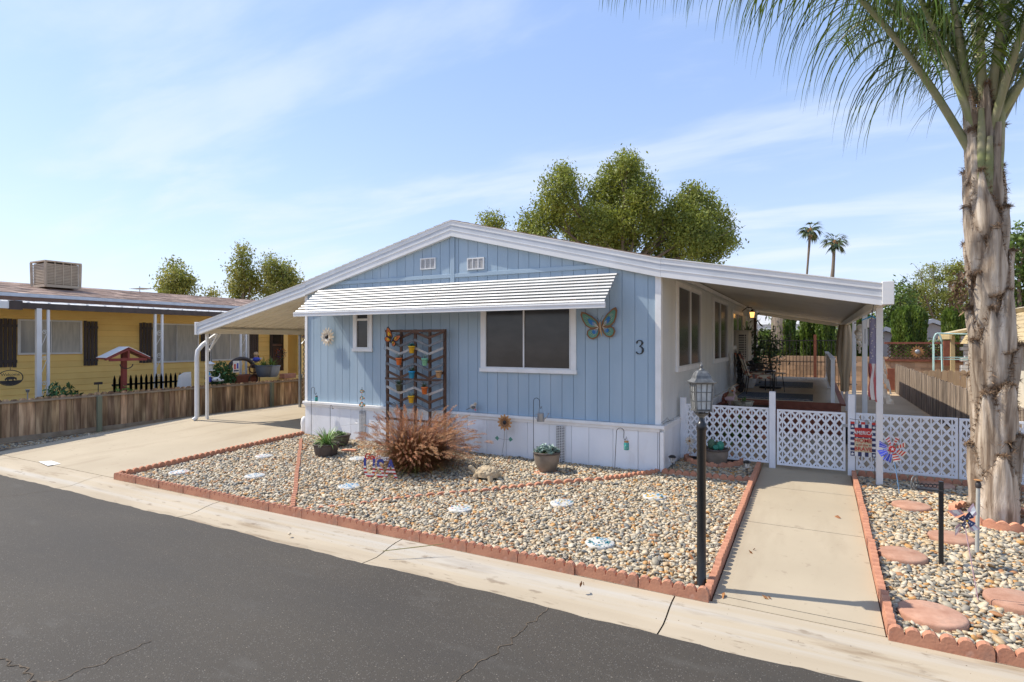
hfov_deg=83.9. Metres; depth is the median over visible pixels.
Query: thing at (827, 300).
patio cover
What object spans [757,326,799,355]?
hedge
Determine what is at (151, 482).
edging block
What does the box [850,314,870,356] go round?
cypress
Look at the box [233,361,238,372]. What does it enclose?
hanging banner
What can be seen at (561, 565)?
edging block
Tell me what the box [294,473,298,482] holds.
edging block
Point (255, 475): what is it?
mosaic stone
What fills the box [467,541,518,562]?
edging block
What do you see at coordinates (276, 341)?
door
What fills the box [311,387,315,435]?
shepherd hook
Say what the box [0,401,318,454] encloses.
driveway strip
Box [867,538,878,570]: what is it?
edging block
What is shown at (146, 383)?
picket fence
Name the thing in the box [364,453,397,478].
yard sign
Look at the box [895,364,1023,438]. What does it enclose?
picket fence
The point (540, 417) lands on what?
watering can
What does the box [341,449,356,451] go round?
brick
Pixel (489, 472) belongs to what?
tortoise statue
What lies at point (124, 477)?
edging block
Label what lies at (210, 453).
edging block
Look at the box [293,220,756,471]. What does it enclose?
mobile home
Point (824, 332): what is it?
cypress
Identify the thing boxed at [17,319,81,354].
window
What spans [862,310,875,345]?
birdhouse chime
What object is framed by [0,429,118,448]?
gravel
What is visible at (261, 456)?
mosaic stone
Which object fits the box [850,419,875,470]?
garden flag
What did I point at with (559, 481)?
edging block
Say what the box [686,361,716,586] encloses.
lamp post
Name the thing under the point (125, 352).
bird feeder house
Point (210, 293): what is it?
poplar tree
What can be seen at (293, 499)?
edging block
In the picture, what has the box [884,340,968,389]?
lattice screen
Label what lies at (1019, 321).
neighbour house
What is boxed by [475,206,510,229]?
tree
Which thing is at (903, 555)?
stepping stone
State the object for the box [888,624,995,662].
edging block
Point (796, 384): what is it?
rug
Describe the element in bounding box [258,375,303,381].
porch step
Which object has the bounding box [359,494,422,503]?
edging block
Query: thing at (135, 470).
edging block
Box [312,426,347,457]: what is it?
plant pot
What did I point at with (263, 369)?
plant pot
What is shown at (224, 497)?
edging block
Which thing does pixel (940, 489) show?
path light
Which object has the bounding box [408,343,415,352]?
hanging pot
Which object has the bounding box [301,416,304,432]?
wrapped valve
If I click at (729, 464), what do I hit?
ring edging block
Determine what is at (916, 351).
metal sun
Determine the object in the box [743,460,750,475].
solar light
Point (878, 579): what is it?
edging block
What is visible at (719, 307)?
window
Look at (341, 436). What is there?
plant pot
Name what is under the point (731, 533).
edging block
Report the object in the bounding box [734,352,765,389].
patio chair
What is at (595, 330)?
wall butterfly
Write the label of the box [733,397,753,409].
plant pot
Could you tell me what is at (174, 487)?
edging block
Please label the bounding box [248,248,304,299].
poplar tree
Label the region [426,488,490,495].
edging block
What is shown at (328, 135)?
sky
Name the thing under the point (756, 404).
planter box
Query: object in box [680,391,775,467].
lattice fence
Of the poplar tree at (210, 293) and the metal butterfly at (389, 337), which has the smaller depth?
the metal butterfly at (389, 337)
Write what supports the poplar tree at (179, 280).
on the ground at (901, 406)
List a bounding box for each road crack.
[0,658,54,681]
[55,641,149,680]
[454,607,548,681]
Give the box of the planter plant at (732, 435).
[706,412,766,445]
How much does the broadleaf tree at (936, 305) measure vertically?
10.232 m
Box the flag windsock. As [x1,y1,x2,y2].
[868,305,876,401]
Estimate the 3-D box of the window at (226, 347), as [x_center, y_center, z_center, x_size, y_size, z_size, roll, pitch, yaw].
[-9.788,0.077,19.784,0.035,1.187,1.487,0,0,28]
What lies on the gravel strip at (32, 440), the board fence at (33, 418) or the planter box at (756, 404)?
the board fence at (33, 418)
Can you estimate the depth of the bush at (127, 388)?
14.03 m
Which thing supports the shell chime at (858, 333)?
hanging from the patio cover
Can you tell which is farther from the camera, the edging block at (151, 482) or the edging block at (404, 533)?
the edging block at (151, 482)
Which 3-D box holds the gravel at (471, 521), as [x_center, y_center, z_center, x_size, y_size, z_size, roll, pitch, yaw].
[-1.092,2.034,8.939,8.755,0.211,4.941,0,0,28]
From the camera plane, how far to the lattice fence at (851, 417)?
8.05 m
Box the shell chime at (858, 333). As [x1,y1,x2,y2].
[854,323,861,352]
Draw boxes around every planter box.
[279,373,295,378]
[710,401,768,437]
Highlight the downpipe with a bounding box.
[754,318,755,352]
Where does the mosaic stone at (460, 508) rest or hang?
on the gravel base at (966, 511)
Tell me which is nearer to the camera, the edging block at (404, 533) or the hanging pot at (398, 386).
the edging block at (404, 533)
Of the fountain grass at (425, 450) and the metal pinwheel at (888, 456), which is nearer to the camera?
the metal pinwheel at (888, 456)
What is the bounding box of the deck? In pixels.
[722,376,845,435]
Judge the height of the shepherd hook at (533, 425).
1.078 m
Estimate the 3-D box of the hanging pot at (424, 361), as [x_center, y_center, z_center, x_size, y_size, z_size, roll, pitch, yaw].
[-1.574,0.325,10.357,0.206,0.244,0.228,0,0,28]
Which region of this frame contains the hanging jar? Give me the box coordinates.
[624,436,628,449]
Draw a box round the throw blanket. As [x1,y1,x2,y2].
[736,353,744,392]
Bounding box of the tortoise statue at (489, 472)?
[468,465,501,482]
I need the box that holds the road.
[0,475,861,681]
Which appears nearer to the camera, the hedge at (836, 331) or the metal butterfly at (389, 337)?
the metal butterfly at (389, 337)
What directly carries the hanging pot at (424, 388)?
hanging from the trellis
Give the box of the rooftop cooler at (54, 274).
[30,260,81,289]
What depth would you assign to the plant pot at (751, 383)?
16.65 m
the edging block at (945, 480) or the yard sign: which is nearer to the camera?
the edging block at (945, 480)
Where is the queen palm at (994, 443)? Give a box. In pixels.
[599,0,1023,523]
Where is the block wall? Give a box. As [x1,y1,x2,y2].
[758,355,962,391]
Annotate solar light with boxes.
[668,455,675,468]
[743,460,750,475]
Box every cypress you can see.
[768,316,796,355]
[799,321,815,355]
[814,323,835,355]
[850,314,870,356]
[889,304,928,356]
[940,304,967,356]
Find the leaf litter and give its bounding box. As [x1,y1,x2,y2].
[579,515,840,598]
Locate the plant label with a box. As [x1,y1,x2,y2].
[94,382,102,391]
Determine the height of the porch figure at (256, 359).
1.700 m
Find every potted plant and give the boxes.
[746,313,765,383]
[752,344,772,380]
[759,315,788,378]
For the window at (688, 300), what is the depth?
10.38 m
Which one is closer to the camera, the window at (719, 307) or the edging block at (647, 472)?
the edging block at (647, 472)
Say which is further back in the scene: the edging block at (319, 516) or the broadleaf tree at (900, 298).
the broadleaf tree at (900, 298)
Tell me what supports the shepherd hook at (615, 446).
on the gravel at (471, 521)
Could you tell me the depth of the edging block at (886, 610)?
4.34 m
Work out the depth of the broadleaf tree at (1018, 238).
29.39 m
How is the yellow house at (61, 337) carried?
on the ground at (901, 406)
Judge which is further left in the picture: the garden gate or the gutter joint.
the gutter joint
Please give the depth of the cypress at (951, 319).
24.10 m
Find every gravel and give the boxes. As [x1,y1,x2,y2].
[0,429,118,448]
[131,434,754,589]
[857,474,1023,652]
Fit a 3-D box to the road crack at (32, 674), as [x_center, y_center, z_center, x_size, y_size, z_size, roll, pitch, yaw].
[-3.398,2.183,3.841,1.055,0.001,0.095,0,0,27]
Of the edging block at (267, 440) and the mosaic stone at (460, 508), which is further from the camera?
the edging block at (267, 440)
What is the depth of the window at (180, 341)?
18.16 m
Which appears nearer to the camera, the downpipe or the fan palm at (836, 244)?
the downpipe
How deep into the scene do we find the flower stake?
9.32 m
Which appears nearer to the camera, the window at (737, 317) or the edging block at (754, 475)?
the edging block at (754, 475)
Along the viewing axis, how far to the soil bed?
9.42 m
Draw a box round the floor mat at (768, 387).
[759,386,780,388]
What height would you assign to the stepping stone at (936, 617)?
0.062 m
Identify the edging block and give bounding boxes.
[114,472,137,483]
[119,463,158,474]
[136,476,160,487]
[158,455,193,467]
[159,481,184,493]
[183,485,211,498]
[193,448,225,459]
[210,491,240,504]
[225,442,253,451]
[238,496,270,510]
[253,436,279,445]
[269,502,303,517]
[279,431,303,439]
[291,494,295,506]
[293,483,297,494]
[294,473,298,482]
[295,464,299,472]
[298,503,353,509]
[302,509,339,525]
[338,516,377,533]
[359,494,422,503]
[377,523,421,542]
[420,532,467,551]
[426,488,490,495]
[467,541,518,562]
[491,482,542,490]
[518,551,575,574]
[543,477,603,485]
[575,562,638,587]
[603,473,632,480]
[632,469,659,475]
[639,575,709,602]
[662,468,696,476]
[684,452,693,461]
[687,458,717,467]
[705,560,721,600]
[706,473,749,481]
[715,538,730,572]
[718,460,742,467]
[725,519,736,548]
[733,504,743,530]
[740,490,748,512]
[745,478,753,499]
[750,469,757,485]
[754,462,760,475]
[852,470,857,482]
[853,479,860,498]
[856,490,863,509]
[858,470,907,480]
[859,504,868,528]
[863,520,872,548]
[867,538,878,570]
[872,561,885,602]
[879,589,895,636]
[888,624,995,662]
[908,475,961,485]
[948,501,969,511]
[949,507,982,524]
[962,480,967,486]
[982,519,1023,532]
[995,644,1023,667]
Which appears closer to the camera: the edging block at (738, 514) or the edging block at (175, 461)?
the edging block at (738, 514)
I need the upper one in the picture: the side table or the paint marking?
the side table
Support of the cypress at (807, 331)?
on the ground at (901, 406)
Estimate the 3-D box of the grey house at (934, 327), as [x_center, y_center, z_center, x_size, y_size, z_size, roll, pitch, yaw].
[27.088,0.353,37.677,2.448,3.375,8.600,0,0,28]
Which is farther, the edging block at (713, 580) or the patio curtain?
the patio curtain
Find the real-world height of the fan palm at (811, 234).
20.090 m
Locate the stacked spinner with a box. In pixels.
[359,389,364,406]
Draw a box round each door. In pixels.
[270,334,283,370]
[288,335,296,374]
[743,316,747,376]
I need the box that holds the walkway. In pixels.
[712,431,885,636]
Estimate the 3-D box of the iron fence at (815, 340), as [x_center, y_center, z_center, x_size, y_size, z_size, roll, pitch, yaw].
[11.936,0.865,23.061,3.511,2.250,0.130,0,0,28]
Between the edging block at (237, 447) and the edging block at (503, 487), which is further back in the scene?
the edging block at (237, 447)
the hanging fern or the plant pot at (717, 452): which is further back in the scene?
the hanging fern
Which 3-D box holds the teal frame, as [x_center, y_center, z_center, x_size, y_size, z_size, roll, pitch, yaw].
[14.226,0.831,18.480,0.949,2.220,0.066,0,0,28]
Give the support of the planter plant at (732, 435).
on the ground at (901, 406)
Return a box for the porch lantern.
[742,307,754,317]
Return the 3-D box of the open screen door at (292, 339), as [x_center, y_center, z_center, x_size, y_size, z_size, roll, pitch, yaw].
[-8.243,0.540,21.794,0.900,2.200,0.050,0,0,28]
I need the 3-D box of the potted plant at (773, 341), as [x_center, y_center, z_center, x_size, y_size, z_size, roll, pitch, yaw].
[9.670,0.264,21.127,1.100,2.501,1.130,0,0,40]
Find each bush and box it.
[41,381,83,397]
[115,385,136,391]
[204,360,237,384]
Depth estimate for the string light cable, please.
10.87 m
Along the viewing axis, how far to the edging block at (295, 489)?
7.92 m
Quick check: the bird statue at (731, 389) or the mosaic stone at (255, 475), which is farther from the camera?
the bird statue at (731, 389)
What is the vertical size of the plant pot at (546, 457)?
0.428 m
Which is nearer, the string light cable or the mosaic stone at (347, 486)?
the mosaic stone at (347, 486)
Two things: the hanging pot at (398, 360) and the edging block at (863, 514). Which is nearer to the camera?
the edging block at (863, 514)
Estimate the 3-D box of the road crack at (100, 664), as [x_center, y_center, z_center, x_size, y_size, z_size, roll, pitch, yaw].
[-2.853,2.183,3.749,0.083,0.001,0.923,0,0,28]
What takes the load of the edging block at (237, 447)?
on the ground at (901, 406)
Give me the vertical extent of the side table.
0.531 m
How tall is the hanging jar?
0.207 m
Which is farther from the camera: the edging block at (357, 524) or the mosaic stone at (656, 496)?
the mosaic stone at (656, 496)
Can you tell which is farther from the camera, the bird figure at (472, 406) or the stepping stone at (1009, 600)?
the bird figure at (472, 406)
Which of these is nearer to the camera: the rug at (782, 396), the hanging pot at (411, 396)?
the hanging pot at (411, 396)
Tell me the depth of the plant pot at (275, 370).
17.89 m
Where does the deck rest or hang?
on the ground at (901, 406)
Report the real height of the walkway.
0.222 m
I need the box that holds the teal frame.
[932,332,967,371]
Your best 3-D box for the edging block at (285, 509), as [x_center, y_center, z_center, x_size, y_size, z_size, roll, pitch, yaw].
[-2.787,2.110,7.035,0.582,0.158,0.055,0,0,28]
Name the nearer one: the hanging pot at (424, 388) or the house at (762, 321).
the hanging pot at (424, 388)
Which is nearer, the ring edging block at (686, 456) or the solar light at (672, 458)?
the solar light at (672, 458)
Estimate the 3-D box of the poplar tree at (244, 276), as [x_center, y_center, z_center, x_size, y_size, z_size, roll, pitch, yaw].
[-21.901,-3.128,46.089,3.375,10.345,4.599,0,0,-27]
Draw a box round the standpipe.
[974,479,983,555]
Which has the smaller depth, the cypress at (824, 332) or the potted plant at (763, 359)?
the potted plant at (763, 359)
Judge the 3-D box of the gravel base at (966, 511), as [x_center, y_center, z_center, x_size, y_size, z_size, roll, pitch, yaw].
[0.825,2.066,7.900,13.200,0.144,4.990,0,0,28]
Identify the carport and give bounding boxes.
[192,282,306,420]
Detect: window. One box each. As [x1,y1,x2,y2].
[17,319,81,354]
[153,323,198,362]
[210,334,248,360]
[352,307,372,351]
[479,297,576,373]
[675,281,702,371]
[712,297,728,363]
[732,309,742,349]
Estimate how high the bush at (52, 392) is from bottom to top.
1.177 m
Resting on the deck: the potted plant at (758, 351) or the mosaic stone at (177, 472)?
the potted plant at (758, 351)
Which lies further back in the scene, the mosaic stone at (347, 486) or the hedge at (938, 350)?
the hedge at (938, 350)
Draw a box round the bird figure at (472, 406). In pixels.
[466,402,477,410]
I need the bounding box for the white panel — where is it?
[177,372,190,387]
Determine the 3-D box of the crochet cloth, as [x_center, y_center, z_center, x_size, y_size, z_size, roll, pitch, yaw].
[5.626,0.477,8.558,0.195,0.939,0.040,0,0,28]
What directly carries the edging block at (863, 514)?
on the ground at (901, 406)
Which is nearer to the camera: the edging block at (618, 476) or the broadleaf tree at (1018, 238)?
the edging block at (618, 476)
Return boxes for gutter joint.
[60,484,666,633]
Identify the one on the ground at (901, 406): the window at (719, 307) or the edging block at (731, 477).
the edging block at (731, 477)
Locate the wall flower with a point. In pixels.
(326, 336)
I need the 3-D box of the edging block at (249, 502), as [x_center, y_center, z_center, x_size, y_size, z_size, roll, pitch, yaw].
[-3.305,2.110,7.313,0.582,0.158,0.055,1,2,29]
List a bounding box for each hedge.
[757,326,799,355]
[798,324,849,342]
[889,338,940,356]
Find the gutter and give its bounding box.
[0,455,1023,681]
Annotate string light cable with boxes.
[384,335,404,405]
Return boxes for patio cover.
[660,258,893,484]
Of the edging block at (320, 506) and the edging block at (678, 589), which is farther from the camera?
the edging block at (320, 506)
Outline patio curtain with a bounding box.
[836,325,851,391]
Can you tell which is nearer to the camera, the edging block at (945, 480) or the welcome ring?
the edging block at (945, 480)
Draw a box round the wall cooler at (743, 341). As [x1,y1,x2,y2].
[735,330,751,360]
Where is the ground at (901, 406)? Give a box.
[0,390,1022,621]
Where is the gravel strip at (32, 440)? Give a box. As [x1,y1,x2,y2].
[0,434,84,450]
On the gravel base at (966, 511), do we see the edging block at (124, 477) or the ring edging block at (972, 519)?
the ring edging block at (972, 519)
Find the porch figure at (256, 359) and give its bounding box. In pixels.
[251,352,261,373]
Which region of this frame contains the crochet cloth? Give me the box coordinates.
[883,358,893,403]
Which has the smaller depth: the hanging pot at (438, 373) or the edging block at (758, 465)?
the edging block at (758, 465)
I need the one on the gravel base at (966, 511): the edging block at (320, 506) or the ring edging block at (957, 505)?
the ring edging block at (957, 505)
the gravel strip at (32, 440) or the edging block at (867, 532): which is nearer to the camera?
the edging block at (867, 532)
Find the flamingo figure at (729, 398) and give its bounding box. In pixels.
[725,391,735,404]
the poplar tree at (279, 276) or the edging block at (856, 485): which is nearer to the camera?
the edging block at (856, 485)
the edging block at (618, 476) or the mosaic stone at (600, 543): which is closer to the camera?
the mosaic stone at (600, 543)
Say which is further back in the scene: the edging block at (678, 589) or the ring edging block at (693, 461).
the ring edging block at (693, 461)
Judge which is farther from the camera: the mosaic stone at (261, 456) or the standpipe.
the mosaic stone at (261, 456)
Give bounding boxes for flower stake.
[685,436,693,451]
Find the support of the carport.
on the driveway
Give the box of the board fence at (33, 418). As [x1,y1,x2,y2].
[0,378,304,442]
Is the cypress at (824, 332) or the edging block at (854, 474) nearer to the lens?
the edging block at (854, 474)
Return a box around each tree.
[149,254,202,295]
[197,281,223,297]
[218,238,262,299]
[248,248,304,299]
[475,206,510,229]
[513,143,748,264]
[873,274,932,327]
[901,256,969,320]
[1009,220,1023,307]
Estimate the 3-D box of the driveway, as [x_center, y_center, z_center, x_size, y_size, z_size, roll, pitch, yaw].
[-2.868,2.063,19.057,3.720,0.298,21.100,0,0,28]
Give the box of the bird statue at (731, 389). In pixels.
[727,386,737,405]
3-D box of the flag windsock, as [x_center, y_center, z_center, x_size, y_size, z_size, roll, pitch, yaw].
[5.016,0.141,7.883,0.154,1.392,0.148,0,0,-44]
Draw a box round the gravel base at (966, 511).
[115,446,1023,667]
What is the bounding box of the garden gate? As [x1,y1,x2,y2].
[777,409,847,470]
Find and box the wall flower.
[321,328,333,345]
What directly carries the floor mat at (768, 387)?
on the deck
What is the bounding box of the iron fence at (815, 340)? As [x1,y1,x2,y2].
[760,335,856,386]
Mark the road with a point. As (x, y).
(87, 581)
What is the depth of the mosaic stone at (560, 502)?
7.16 m
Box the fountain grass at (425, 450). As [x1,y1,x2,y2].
[354,404,493,478]
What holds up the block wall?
on the ground at (901, 406)
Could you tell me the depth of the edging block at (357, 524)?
6.45 m
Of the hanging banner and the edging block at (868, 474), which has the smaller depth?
the edging block at (868, 474)
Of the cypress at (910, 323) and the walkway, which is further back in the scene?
the cypress at (910, 323)
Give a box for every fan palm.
[797,222,824,273]
[819,232,848,276]
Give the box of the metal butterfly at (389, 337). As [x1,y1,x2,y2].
[385,327,400,346]
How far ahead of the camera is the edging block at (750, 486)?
7.60 m
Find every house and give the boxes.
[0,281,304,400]
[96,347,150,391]
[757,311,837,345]
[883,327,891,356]
[927,319,940,346]
[938,307,1023,407]
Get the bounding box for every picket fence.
[112,373,180,392]
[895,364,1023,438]
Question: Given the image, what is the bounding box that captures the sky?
[0,0,1023,324]
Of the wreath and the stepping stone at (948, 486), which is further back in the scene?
the wreath
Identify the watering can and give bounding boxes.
[536,406,548,421]
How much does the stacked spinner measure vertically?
1.106 m
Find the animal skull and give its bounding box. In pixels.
[210,373,223,381]
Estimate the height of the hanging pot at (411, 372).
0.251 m
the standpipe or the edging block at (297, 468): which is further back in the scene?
the edging block at (297, 468)
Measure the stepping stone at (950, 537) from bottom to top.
0.062 m
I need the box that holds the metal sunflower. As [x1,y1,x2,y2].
[495,414,512,452]
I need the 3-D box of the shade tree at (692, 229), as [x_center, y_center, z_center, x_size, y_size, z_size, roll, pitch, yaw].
[8.217,-5.784,39.966,17.109,15.660,7.921,0,0,1]
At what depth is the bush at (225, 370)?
16.64 m
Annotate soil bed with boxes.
[690,456,736,462]
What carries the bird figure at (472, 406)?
on the mobile home
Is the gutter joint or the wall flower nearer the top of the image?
the wall flower
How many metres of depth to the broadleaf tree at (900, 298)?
51.01 m
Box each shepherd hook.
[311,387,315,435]
[533,398,541,461]
[614,428,625,472]
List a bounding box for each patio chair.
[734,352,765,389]
[738,352,772,393]
[749,358,776,385]
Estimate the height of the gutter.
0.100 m
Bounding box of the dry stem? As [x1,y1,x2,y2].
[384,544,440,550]
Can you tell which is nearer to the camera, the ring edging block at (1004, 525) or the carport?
the ring edging block at (1004, 525)
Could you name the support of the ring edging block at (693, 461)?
on the gravel base at (966, 511)
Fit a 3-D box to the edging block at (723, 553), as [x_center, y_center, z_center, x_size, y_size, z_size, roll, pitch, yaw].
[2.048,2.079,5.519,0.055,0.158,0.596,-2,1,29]
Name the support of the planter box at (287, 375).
on the porch step
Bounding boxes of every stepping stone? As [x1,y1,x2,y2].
[877,546,928,565]
[891,500,931,512]
[897,600,969,632]
[919,481,955,489]
[927,530,974,547]
[982,588,1023,615]
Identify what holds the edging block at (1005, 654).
on the ground at (901, 406)
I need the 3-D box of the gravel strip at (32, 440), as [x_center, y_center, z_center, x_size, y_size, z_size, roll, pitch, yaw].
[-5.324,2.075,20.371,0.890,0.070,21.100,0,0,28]
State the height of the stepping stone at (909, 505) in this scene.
0.062 m
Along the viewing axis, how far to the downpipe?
21.22 m
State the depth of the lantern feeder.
16.06 m
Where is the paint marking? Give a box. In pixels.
[40,461,59,465]
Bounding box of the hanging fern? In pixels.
[741,325,757,336]
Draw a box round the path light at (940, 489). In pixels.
[911,475,943,564]
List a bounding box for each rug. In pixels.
[737,392,812,400]
[755,381,812,387]
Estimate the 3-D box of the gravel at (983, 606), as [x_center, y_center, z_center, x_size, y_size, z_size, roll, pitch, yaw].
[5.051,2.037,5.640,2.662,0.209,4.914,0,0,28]
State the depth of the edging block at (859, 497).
7.05 m
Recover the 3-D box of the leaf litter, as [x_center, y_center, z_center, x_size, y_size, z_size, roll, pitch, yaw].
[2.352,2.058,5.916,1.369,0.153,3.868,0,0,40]
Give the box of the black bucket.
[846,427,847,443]
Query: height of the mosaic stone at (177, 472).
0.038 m
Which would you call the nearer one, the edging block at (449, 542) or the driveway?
the edging block at (449, 542)
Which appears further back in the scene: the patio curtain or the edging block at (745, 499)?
the patio curtain
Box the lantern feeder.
[209,343,214,384]
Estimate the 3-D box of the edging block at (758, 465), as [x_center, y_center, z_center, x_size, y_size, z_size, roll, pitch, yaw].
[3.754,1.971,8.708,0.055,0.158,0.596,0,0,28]
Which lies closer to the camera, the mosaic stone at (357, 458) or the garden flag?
the garden flag
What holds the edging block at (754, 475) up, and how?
on the ground at (901, 406)
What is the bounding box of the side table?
[769,372,785,391]
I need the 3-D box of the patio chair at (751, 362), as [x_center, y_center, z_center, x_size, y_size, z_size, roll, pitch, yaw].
[7.694,0.830,17.625,0.792,1.091,0.623,0,0,13]
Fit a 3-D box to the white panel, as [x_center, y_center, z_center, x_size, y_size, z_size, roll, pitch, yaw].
[-8.971,1.146,15.548,0.090,0.589,0.433,0,0,28]
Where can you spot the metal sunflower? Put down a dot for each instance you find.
(504, 422)
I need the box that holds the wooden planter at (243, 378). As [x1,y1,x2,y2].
[229,357,257,383]
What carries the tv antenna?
on the yellow house at (61, 337)
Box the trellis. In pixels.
[385,329,446,447]
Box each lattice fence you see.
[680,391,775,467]
[848,394,1023,484]
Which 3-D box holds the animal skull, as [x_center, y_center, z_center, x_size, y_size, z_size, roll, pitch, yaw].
[-8.340,1.034,16.080,0.200,0.241,0.365,0,0,28]
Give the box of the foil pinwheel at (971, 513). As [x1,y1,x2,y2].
[948,503,979,600]
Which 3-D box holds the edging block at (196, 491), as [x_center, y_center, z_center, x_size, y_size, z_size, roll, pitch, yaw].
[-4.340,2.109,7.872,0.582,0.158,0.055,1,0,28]
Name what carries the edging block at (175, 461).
on the ground at (901, 406)
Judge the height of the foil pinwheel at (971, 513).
0.813 m
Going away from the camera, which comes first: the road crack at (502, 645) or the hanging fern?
the road crack at (502, 645)
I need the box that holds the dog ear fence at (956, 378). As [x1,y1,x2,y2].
[923,369,967,389]
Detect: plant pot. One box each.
[255,356,276,376]
[266,357,280,376]
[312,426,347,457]
[327,430,350,446]
[532,443,560,472]
[706,439,728,463]
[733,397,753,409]
[743,377,755,387]
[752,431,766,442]
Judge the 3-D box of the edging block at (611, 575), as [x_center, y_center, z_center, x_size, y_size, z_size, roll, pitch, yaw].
[0.846,2.109,5.095,0.582,0.158,0.055,0,1,29]
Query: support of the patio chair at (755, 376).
on the rug at (782, 396)
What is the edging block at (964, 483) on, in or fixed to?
on the ground at (901, 406)
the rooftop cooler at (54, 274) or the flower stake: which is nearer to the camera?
the flower stake
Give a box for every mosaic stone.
[168,470,189,475]
[244,473,265,479]
[255,454,272,458]
[338,483,359,489]
[349,456,366,461]
[449,504,471,513]
[550,499,573,507]
[585,537,614,549]
[643,493,666,500]
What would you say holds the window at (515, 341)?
in the mobile home
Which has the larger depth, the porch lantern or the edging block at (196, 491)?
the porch lantern
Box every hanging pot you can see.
[395,353,401,364]
[395,379,401,390]
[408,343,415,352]
[408,366,414,377]
[408,391,415,402]
[420,355,427,365]
[421,382,427,393]
[435,370,441,377]
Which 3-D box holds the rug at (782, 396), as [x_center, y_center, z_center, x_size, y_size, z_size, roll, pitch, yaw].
[6.624,1.380,14.319,1.670,0.016,1.700,0,0,28]
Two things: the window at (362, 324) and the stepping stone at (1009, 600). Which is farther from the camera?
the window at (362, 324)
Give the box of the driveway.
[4,402,419,477]
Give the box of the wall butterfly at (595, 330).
[581,307,616,338]
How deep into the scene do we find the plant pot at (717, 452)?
8.90 m
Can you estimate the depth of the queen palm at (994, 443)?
6.32 m
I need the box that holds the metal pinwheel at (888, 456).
[877,436,906,493]
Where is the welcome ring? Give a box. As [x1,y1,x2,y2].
[0,365,22,385]
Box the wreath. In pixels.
[275,347,286,359]
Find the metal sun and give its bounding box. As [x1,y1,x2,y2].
[910,346,924,356]
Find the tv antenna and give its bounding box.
[131,286,152,291]
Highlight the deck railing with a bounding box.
[825,351,835,402]
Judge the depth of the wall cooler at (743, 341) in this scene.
16.40 m
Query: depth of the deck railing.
13.98 m
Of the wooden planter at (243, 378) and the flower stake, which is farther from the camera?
the wooden planter at (243, 378)
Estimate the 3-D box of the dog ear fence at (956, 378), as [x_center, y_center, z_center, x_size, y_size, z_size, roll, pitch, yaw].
[13.194,1.411,16.287,2.340,1.159,0.070,0,0,28]
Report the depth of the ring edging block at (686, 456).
9.38 m

